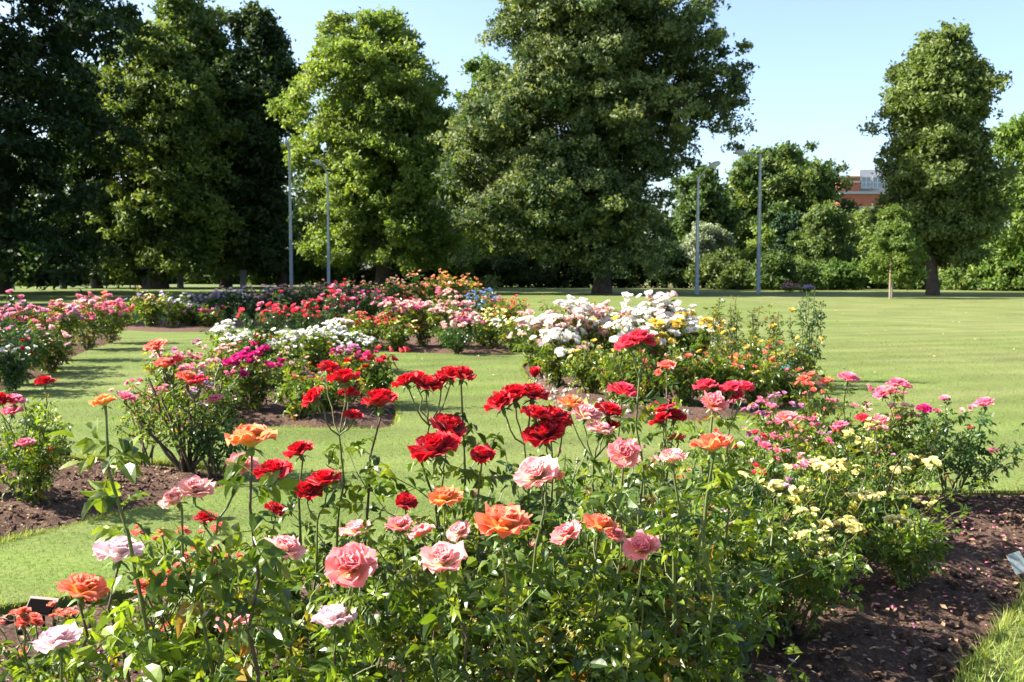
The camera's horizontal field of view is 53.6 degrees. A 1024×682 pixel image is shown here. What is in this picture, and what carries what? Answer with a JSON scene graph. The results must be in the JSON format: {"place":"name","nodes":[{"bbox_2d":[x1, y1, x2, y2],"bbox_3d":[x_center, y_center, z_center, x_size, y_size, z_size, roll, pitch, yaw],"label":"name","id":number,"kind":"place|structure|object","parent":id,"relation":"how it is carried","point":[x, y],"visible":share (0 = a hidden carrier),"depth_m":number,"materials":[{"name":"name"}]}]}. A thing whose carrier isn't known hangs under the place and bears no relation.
{"place":"outdoors","nodes":[
{"label":"outdoors","id":0,"kind":"place"},
{"bbox_2d":[0,272,1023,681],"bbox_3d":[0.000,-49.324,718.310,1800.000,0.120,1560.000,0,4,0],"label":"lawn","id":1,"kind":"structure","parent":0,"point":[904,314],"depth_m":13.36,"materials":[{"name":"green plant"}]},
{"bbox_2d":[0,330,121,390],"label":"flower bed","id":2,"kind":"object","parent":1,"relation":"on","point":[100,342],"visible":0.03,"depth_m":20.84,"materials":[{"name":"soil"}]},
{"bbox_2d":[0,339,36,391],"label":"rose bush","id":3,"kind":"object","parent":2,"relation":"on","point":[13,369],"visible":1,"depth_m":13.64,"materials":[{"name":"green plant"}]},
{"bbox_2d":[0,317,51,384],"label":"rose bush","id":4,"kind":"object","parent":2,"relation":"on","point":[29,339],"visible":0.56,"depth_m":14.48,"materials":[{"name":"green plant"}]},
{"bbox_2d":[31,324,75,373],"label":"rose bush","id":5,"kind":"object","parent":2,"relation":"on","point":[52,354],"visible":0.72,"depth_m":16.07,"materials":[{"name":"green plant"}]},
{"bbox_2d":[31,299,89,356],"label":"rose bush","id":6,"kind":"object","parent":2,"relation":"on","point":[62,320],"visible":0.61,"depth_m":18.30,"materials":[{"name":"pink plant"}]},
{"bbox_2d":[55,291,121,350],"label":"rose bush","id":7,"kind":"object","parent":2,"relation":"on","point":[92,318],"visible":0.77,"depth_m":20.70,"materials":[{"name":"green plant"}]},
{"bbox_2d":[0,0,158,292],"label":"lime tree","id":8,"kind":"object","parent":1,"relation":"on","point":[24,78],"visible":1,"depth_m":67.39,"materials":[{"name":"green plant"}]},
{"bbox_2d":[11,56,155,287],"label":"lime tree","id":9,"kind":"object","parent":1,"relation":"on","point":[90,168],"visible":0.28,"depth_m":85.64,"materials":[{"name":"green plant"}]},
{"bbox_2d":[0,459,229,539],"bbox_3d":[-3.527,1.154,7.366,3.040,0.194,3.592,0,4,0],"label":"flower bed","id":10,"kind":"object","parent":1,"relation":"on","point":[52,519],"visible":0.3,"depth_m":7.18,"materials":[{"name":"soil"}]},
{"bbox_2d":[0,375,75,502],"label":"rose bush","id":11,"kind":"object","parent":10,"relation":"on","point":[42,450],"visible":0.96,"depth_m":6.86,"materials":[{"name":"green plant"}]},
{"bbox_2d":[108,382,186,467],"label":"rose bush","id":12,"kind":"object","parent":10,"relation":"on","point":[140,428],"visible":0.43,"depth_m":8.50,"materials":[{"name":"green plant"}]},
{"bbox_2d":[117,338,245,472],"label":"rose bush","id":13,"kind":"object","parent":10,"relation":"on","point":[188,464],"visible":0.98,"depth_m":7.96,"materials":[{"name":"green plant"}]},
{"bbox_2d":[166,407,249,479],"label":"rose bush","id":14,"kind":"object","parent":10,"relation":"on","point":[209,450],"visible":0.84,"depth_m":8.00,"materials":[{"name":"green plant"}]},
{"bbox_2d":[82,19,252,288],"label":"lime tree","id":15,"kind":"object","parent":1,"relation":"on","point":[171,200],"visible":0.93,"depth_m":82.91,"materials":[{"name":"green plant"}]},
{"bbox_2d":[145,0,258,286],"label":"lime tree","id":16,"kind":"object","parent":1,"relation":"on","point":[195,22],"visible":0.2,"depth_m":88.85,"materials":[{"name":"green plant"}]},
{"bbox_2d":[207,0,311,287],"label":"lime tree","id":17,"kind":"object","parent":1,"relation":"on","point":[260,67],"visible":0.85,"depth_m":87.30,"materials":[{"name":"green plant"}]},
{"bbox_2d":[150,353,395,428],"bbox_3d":[-3.480,0.571,15.421,4.768,0.215,10.203,0,4,0],"label":"flower bed","id":18,"kind":"object","parent":1,"relation":"on","point":[266,417],"visible":0.06,"depth_m":11.25,"materials":[{"name":"soil"}]},
{"bbox_2d":[175,342,258,395],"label":"rose bush","id":19,"kind":"object","parent":18,"relation":"on","point":[216,359],"visible":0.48,"depth_m":11.71,"materials":[{"name":"green plant"}]},
{"bbox_2d":[218,340,285,409],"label":"rose bush","id":20,"kind":"object","parent":18,"relation":"on","point":[248,372],"visible":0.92,"depth_m":11.47,"materials":[{"name":"green plant"}]},
{"bbox_2d":[267,364,334,420],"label":"rose bush","id":21,"kind":"object","parent":18,"relation":"on","point":[296,389],"visible":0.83,"depth_m":11.00,"materials":[{"name":"green plant"}]},
{"bbox_2d":[289,325,339,370],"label":"rose bush","id":22,"kind":"object","parent":18,"relation":"on","point":[319,354],"visible":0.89,"depth_m":15.99,"materials":[{"name":"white plant"}]},
{"bbox_2d":[343,345,409,410],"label":"rose bush","id":23,"kind":"object","parent":18,"relation":"on","point":[377,373],"visible":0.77,"depth_m":11.92,"materials":[{"name":"green plant"}]},
{"bbox_2d":[246,336,300,346],"bbox_3d":[-5.165,0.038,23.112,2.632,0.188,3.582,0,4,0],"label":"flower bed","id":24,"kind":"object","parent":1,"relation":"on","point":[285,336],"visible":0.04,"depth_m":23.39,"materials":[{"name":"soil"}]},
{"bbox_2d":[235,301,293,339],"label":"rose bush","id":25,"kind":"object","parent":24,"relation":"on","point":[275,310],"visible":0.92,"depth_m":21.49,"materials":[{"name":"red plant"}]},
{"bbox_2d":[123,315,456,331],"bbox_3d":[-6.164,-0.552,31.354,11.169,0.197,9.869,0,4,0],"label":"flower bed","id":26,"kind":"object","parent":1,"relation":"on","point":[179,328],"visible":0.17,"depth_m":28.53,"materials":[{"name":"soil"}]},
{"bbox_2d":[124,287,171,326],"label":"rose bush","id":27,"kind":"object","parent":26,"relation":"on","point":[150,309],"visible":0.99,"depth_m":28.11,"materials":[{"name":"green plant"}]},
{"bbox_2d":[18,163,678,282],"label":"wood","id":28,"kind":"object","parent":1,"relation":"on","point":[297,183],"visible":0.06,"depth_m":123.55,"materials":[{"name":"green plant"}]},
{"bbox_2d":[307,251,394,286],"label":"shrub","id":29,"kind":"object","parent":1,"relation":"on","point":[357,271],"visible":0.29,"depth_m":91.20,"materials":[{"name":"green plant"}]},
{"bbox_2d":[263,4,483,289],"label":"lime tree","id":30,"kind":"object","parent":1,"relation":"on","point":[381,116],"visible":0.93,"depth_m":75.96,"materials":[{"name":"green plant"}]},
{"bbox_2d":[371,334,609,353],"bbox_3d":[-0.516,0.070,22.548,6.310,0.204,5.874,0,4,0],"label":"flower bed","id":31,"kind":"object","parent":1,"relation":"on","point":[433,346],"visible":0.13,"depth_m":20.63,"materials":[{"name":"soil"}]},
{"bbox_2d":[423,286,473,347],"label":"rose bush","id":32,"kind":"object","parent":31,"relation":"on","point":[441,309],"visible":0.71,"depth_m":20.77,"materials":[{"name":"pink plant"}]},
{"bbox_2d":[432,310,485,353],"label":"rose bush","id":33,"kind":"object","parent":31,"relation":"on","point":[461,321],"visible":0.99,"depth_m":19.66,"materials":[{"name":"green plant"}]},
{"bbox_2d":[447,51,541,285],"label":"lime tree","id":34,"kind":"object","parent":1,"relation":"on","point":[472,66],"visible":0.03,"depth_m":97.59,"materials":[{"name":"green plant"}]},
{"bbox_2d":[469,245,549,287],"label":"shrub","id":35,"kind":"object","parent":1,"relation":"on","point":[520,271],"visible":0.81,"depth_m":90.60,"materials":[{"name":"green plant"}]},
{"bbox_2d":[0,494,1023,681],"bbox_3d":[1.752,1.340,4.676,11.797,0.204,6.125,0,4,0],"label":"flower bed","id":36,"kind":"object","parent":1,"relation":"on","point":[971,627],"visible":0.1,"depth_m":4.76,"materials":[{"name":"soil"}]},
{"bbox_2d":[0,598,122,681],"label":"rose bush","id":37,"kind":"object","parent":36,"relation":"on","point":[25,670],"visible":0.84,"depth_m":3.08,"materials":[{"name":"green plant"}]},
{"bbox_2d":[45,394,204,681],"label":"rose bush","id":38,"kind":"object","parent":36,"relation":"on","point":[152,671],"visible":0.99,"depth_m":2.40,"materials":[{"name":"green plant"}]},
{"bbox_2d":[32,535,237,681],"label":"rose bush","id":39,"kind":"object","parent":36,"relation":"on","point":[61,635],"visible":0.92,"depth_m":2.50,"materials":[{"name":"green plant"}]},
{"bbox_2d":[69,562,265,681],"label":"rose bush","id":40,"kind":"object","parent":36,"relation":"on","point":[188,656],"visible":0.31,"depth_m":3.14,"materials":[{"name":"green plant"}]},
{"bbox_2d":[102,521,311,681],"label":"rose bush","id":41,"kind":"object","parent":36,"relation":"on","point":[195,626],"visible":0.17,"depth_m":3.53,"materials":[{"name":"green plant"}]},
{"bbox_2d":[132,423,299,681],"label":"rose bush","id":42,"kind":"object","parent":36,"relation":"on","point":[210,580],"visible":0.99,"depth_m":2.41,"materials":[{"name":"green plant"}]},
{"bbox_2d":[158,440,386,681],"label":"rose bush","id":43,"kind":"object","parent":36,"relation":"on","point":[317,483],"visible":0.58,"depth_m":3.25,"materials":[{"name":"green plant"}]},
{"bbox_2d":[201,519,411,681],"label":"rose bush","id":44,"kind":"object","parent":36,"relation":"on","point":[352,564],"visible":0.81,"depth_m":2.74,"materials":[{"name":"green plant"}]},
{"bbox_2d":[263,360,430,681],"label":"rose bush","id":45,"kind":"object","parent":36,"relation":"on","point":[380,398],"visible":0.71,"depth_m":3.20,"materials":[{"name":"green plant"}]},
{"bbox_2d":[344,366,532,680],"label":"rose bush","id":46,"kind":"object","parent":36,"relation":"on","point":[440,442],"visible":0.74,"depth_m":3.16,"materials":[{"name":"green plant"}]},
{"bbox_2d":[360,454,629,681],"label":"rose bush","id":47,"kind":"object","parent":36,"relation":"on","point":[444,556],"visible":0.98,"depth_m":2.69,"materials":[{"name":"green plant"}]},
{"bbox_2d":[0,494,1023,681],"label":"dry leaf litter","id":48,"kind":"object","parent":36,"relation":"on","point":[827,635],"visible":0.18,"depth_m":4.74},
{"bbox_2d":[430,366,626,681],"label":"rose bush","id":49,"kind":"object","parent":36,"relation":"on","point":[552,424],"visible":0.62,"depth_m":3.12,"materials":[{"name":"green plant"}]},
{"bbox_2d":[467,534,661,681],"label":"rose bush","id":50,"kind":"object","parent":36,"relation":"on","point":[559,667],"visible":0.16,"depth_m":3.22,"materials":[{"name":"green plant"}]},
{"bbox_2d":[496,455,654,631],"bbox_3d":[0.318,0.942,4.340,0.737,0.874,0.730,2,5,31],"label":"rose bush","id":51,"kind":"object","parent":36,"relation":"on","point":[577,486],"visible":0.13,"depth_m":4.31,"materials":[{"name":"green plant"}]},
{"bbox_2d":[480,381,682,666],"bbox_3d":[0.295,0.775,3.719,0.672,1.294,0.678,3,5,36],"label":"rose bush","id":52,"kind":"object","parent":36,"relation":"on","point":[582,411],"visible":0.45,"depth_m":3.43,"materials":[{"name":"green plant"}]},
{"bbox_2d":[489,437,743,681],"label":"rose bush","id":53,"kind":"object","parent":36,"relation":"on","point":[625,651],"visible":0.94,"depth_m":2.78,"materials":[{"name":"green plant"}]},
{"bbox_2d":[571,329,740,657],"bbox_3d":[0.494,0.684,3.568,0.570,1.495,0.888,0,4,0],"label":"rose bush","id":54,"kind":"object","parent":36,"relation":"on","point":[660,405],"visible":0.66,"depth_m":3.30,"materials":[{"name":"green plant"}]},
{"bbox_2d":[551,505,762,680],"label":"rose bush","id":55,"kind":"object","parent":36,"relation":"on","point":[731,626],"visible":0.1,"depth_m":3.23,"materials":[{"name":"green plant"}]},
{"bbox_2d":[567,444,763,598],"bbox_3d":[0.640,0.922,4.386,0.959,0.907,0.587,-3,5,-33],"label":"rose bush","id":56,"kind":"object","parent":36,"relation":"on","point":[682,468],"visible":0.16,"depth_m":4.47,"materials":[{"name":"green plant"}]},
{"bbox_2d":[574,390,809,681],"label":"rose bush","id":57,"kind":"object","parent":36,"relation":"on","point":[711,442],"visible":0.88,"depth_m":2.94,"materials":[{"name":"green plant"}]},
{"bbox_2d":[631,378,799,661],"bbox_3d":[0.850,0.757,4.023,0.590,1.286,0.809,-2,4,-24],"label":"rose bush","id":58,"kind":"object","parent":36,"relation":"on","point":[733,386],"visible":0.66,"depth_m":3.90,"materials":[{"name":"green plant"}]},
{"bbox_2d":[605,506,825,680],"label":"rose bush","id":59,"kind":"object","parent":36,"relation":"on","point":[773,597],"visible":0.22,"depth_m":3.62,"materials":[{"name":"green plant"}]},
{"bbox_2d":[669,416,813,514],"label":"rose bush","id":60,"kind":"object","parent":36,"relation":"on","point":[761,437],"visible":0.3,"depth_m":5.63,"materials":[{"name":"green plant"}]},
{"bbox_2d":[721,391,859,496],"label":"rose bush","id":61,"kind":"object","parent":36,"relation":"on","point":[779,422],"visible":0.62,"depth_m":6.37,"materials":[{"name":"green plant"}]},
{"bbox_2d":[716,478,873,639],"bbox_3d":[1.165,1.010,4.415,0.740,0.730,0.713,1,4,16],"label":"rose bush","id":62,"kind":"object","parent":36,"relation":"on","point":[831,563],"visible":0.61,"depth_m":4.38,"materials":[{"name":"green plant"}]},
{"bbox_2d":[749,434,868,523],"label":"rose bush","id":63,"kind":"object","parent":36,"relation":"on","point":[766,444],"visible":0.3,"depth_m":5.79,"materials":[{"name":"green plant"}]},
{"bbox_2d":[717,458,903,591],"bbox_3d":[1.452,0.945,5.143,0.955,0.757,0.796,-2,4,-24],"label":"rose bush","id":64,"kind":"object","parent":36,"relation":"on","point":[828,498],"visible":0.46,"depth_m":5.01,"materials":[{"name":"green plant"}]},
{"bbox_2d":[751,371,878,480],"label":"rose bush","id":65,"kind":"object","parent":36,"relation":"on","point":[808,411],"visible":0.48,"depth_m":6.87,"materials":[{"name":"green plant"}]},
{"bbox_2d":[808,371,914,478],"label":"rose bush","id":66,"kind":"object","parent":36,"relation":"on","point":[847,376],"visible":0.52,"depth_m":6.79,"materials":[{"name":"green plant"}]},
{"bbox_2d":[798,417,992,555],"bbox_3d":[2.130,0.861,5.817,0.992,0.828,0.866,1,4,14],"label":"rose bush","id":67,"kind":"object","parent":36,"relation":"on","point":[863,470],"visible":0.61,"depth_m":5.69,"materials":[{"name":"green plant"}]},
{"bbox_2d":[853,377,950,501],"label":"rose bush","id":68,"kind":"object","parent":36,"relation":"on","point":[882,391],"visible":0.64,"depth_m":6.82,"materials":[{"name":"green plant"}]},
{"bbox_2d":[855,495,972,589],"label":"rose bush","id":69,"kind":"object","parent":36,"relation":"on","point":[906,553],"visible":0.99,"depth_m":5.13,"materials":[{"name":"green plant"}]},
{"bbox_2d":[900,395,1023,499],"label":"rose bush","id":70,"kind":"object","parent":36,"relation":"on","point":[966,463],"visible":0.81,"depth_m":7.07,"materials":[{"name":"green plant"}]},
{"bbox_2d":[538,253,593,287],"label":"shrub","id":71,"kind":"object","parent":1,"relation":"on","point":[555,277],"visible":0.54,"depth_m":88.90,"materials":[{"name":"green plant"}]},
{"bbox_2d":[426,0,759,293],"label":"lime tree","id":72,"kind":"object","parent":1,"relation":"on","point":[593,77],"visible":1,"depth_m":63.50,"materials":[{"name":"green plant"}]},
{"bbox_2d":[640,236,706,287],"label":"shrub","id":73,"kind":"object","parent":1,"relation":"on","point":[673,279],"visible":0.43,"depth_m":86.75,"materials":[{"name":"green plant"}]},
{"bbox_2d":[523,355,825,420],"bbox_3d":[2.632,0.602,15.075,5.262,0.203,8.450,0,4,0],"label":"flower bed","id":74,"kind":"object","parent":1,"relation":"on","point":[699,412],"visible":0.09,"depth_m":12.45,"materials":[{"name":"soil"}]},
{"bbox_2d":[506,308,562,378],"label":"rose bush","id":75,"kind":"object","parent":74,"relation":"on","point":[531,346],"visible":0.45,"depth_m":15.41,"materials":[{"name":"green plant"}]},
{"bbox_2d":[527,321,592,386],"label":"rose bush","id":76,"kind":"object","parent":74,"relation":"on","point":[551,362],"visible":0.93,"depth_m":14.03,"materials":[{"name":"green plant"}]},
{"bbox_2d":[531,294,599,376],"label":"rose bush","id":77,"kind":"object","parent":74,"relation":"on","point":[573,313],"visible":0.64,"depth_m":15.12,"materials":[{"name":"white plant"}]},
{"bbox_2d":[560,339,617,393],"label":"rose bush","id":78,"kind":"object","parent":74,"relation":"on","point":[587,378],"visible":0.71,"depth_m":13.07,"materials":[{"name":"green plant"}]},
{"bbox_2d":[571,306,617,364],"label":"rose bush","id":79,"kind":"object","parent":74,"relation":"on","point":[597,331],"visible":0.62,"depth_m":15.37,"materials":[{"name":"green plant"}]},
{"bbox_2d":[589,348,649,403],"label":"rose bush","id":80,"kind":"object","parent":74,"relation":"on","point":[612,375],"visible":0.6,"depth_m":12.24,"materials":[{"name":"green plant"}]},
{"bbox_2d":[601,310,679,369],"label":"rose bush","id":81,"kind":"object","parent":74,"relation":"on","point":[624,326],"visible":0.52,"depth_m":14.29,"materials":[{"name":"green plant"}]},
{"bbox_2d":[623,344,682,404],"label":"rose bush","id":82,"kind":"object","parent":74,"relation":"on","point":[649,381],"visible":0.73,"depth_m":11.99,"materials":[{"name":"green plant"}]},
{"bbox_2d":[620,290,693,368],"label":"rose bush","id":83,"kind":"object","parent":74,"relation":"on","point":[667,309],"visible":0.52,"depth_m":15.56,"materials":[{"name":"white plant"}]},
{"bbox_2d":[648,300,704,367],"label":"rose bush","id":84,"kind":"object","parent":74,"relation":"on","point":[676,322],"visible":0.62,"depth_m":15.04,"materials":[{"name":"green plant"}]},
{"bbox_2d":[658,345,720,406],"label":"rose bush","id":85,"kind":"object","parent":74,"relation":"on","point":[692,367],"visible":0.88,"depth_m":11.91,"materials":[{"name":"green plant"}]},
{"bbox_2d":[685,343,750,400],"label":"rose bush","id":86,"kind":"object","parent":74,"relation":"on","point":[721,379],"visible":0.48,"depth_m":12.01,"materials":[{"name":"green plant"}]},
{"bbox_2d":[725,347,786,408],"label":"rose bush","id":87,"kind":"object","parent":74,"relation":"on","point":[765,383],"visible":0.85,"depth_m":11.99,"materials":[{"name":"green plant"}]},
{"bbox_2d":[765,358,822,406],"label":"rose bush","id":88,"kind":"object","parent":74,"relation":"on","point":[784,381],"visible":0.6,"depth_m":12.25,"materials":[{"name":"green plant"}]},
{"bbox_2d":[784,287,826,381],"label":"rose bush","id":89,"kind":"object","parent":74,"relation":"on","point":[818,317],"visible":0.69,"depth_m":14.84,"materials":[{"name":"green plant"}]},
{"bbox_2d":[662,161,747,260],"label":"round tree","id":90,"kind":"object","parent":1,"relation":"on","point":[713,200],"visible":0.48,"depth_m":101.90,"materials":[{"name":"green plant"}]},
{"bbox_2d":[677,221,736,287],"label":"willow","id":91,"kind":"object","parent":1,"relation":"on","point":[710,235],"visible":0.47,"depth_m":86.64,"materials":[{"name":"plant"}]},
{"bbox_2d":[683,247,753,289],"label":"shrub","id":92,"kind":"object","parent":1,"relation":"on","point":[711,267],"visible":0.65,"depth_m":82.75,"materials":[{"name":"green plant"}]},
{"bbox_2d":[745,248,801,289],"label":"shrub","id":93,"kind":"object","parent":1,"relation":"on","point":[776,267],"visible":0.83,"depth_m":79.06,"materials":[{"name":"green plant"}]},
{"bbox_2d":[721,139,862,259],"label":"round tree","id":94,"kind":"object","parent":1,"relation":"on","point":[793,181],"visible":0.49,"depth_m":107.95,"materials":[{"name":"green plant"}]},
{"bbox_2d":[782,199,862,266],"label":"round tree","id":95,"kind":"object","parent":1,"relation":"on","point":[823,234],"visible":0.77,"depth_m":84.22,"materials":[{"name":"green plant"}]},
{"bbox_2d":[815,257,867,289],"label":"shrub","id":96,"kind":"object","parent":1,"relation":"on","point":[838,275],"visible":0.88,"depth_m":78.82,"materials":[{"name":"green plant"}]},
{"bbox_2d":[854,203,930,292],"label":"young tree","id":97,"kind":"object","parent":1,"relation":"on","point":[896,241],"visible":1,"depth_m":56.22,"materials":[{"name":"green plant"}]},
{"bbox_2d":[856,17,1021,294],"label":"hornbeam","id":98,"kind":"object","parent":1,"relation":"on","point":[941,171],"visible":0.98,"depth_m":61.44,"materials":[{"name":"green plant"}]},
{"bbox_2d":[918,258,986,289],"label":"shrub","id":99,"kind":"object","parent":1,"relation":"on","point":[955,277],"visible":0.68,"depth_m":78.61,"materials":[{"name":"green plant"}]},
{"bbox_2d":[949,582,1023,681],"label":"grass","id":100,"kind":"structure","parent":1,"relation":"on","point":[986,646],"depth_m":4.31,"materials":[{"name":"green plant"}]},
{"bbox_2d":[964,111,1023,290],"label":"maple tree","id":101,"kind":"object","parent":1,"relation":"on","point":[1009,143],"visible":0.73,"depth_m":75.68,"materials":[{"name":"green plant"}]},
{"bbox_2d":[0,0,1023,267],"label":"sky","id":102,"kind":"structure","parent":0,"point":[823,64],"materials":[{"name":"blue"}]},
{"bbox_2d":[833,170,940,273],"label":"brick building","id":103,"kind":"structure","parent":0,"point":[866,188],"depth_m":188.58,"materials":[{"name":"red"}]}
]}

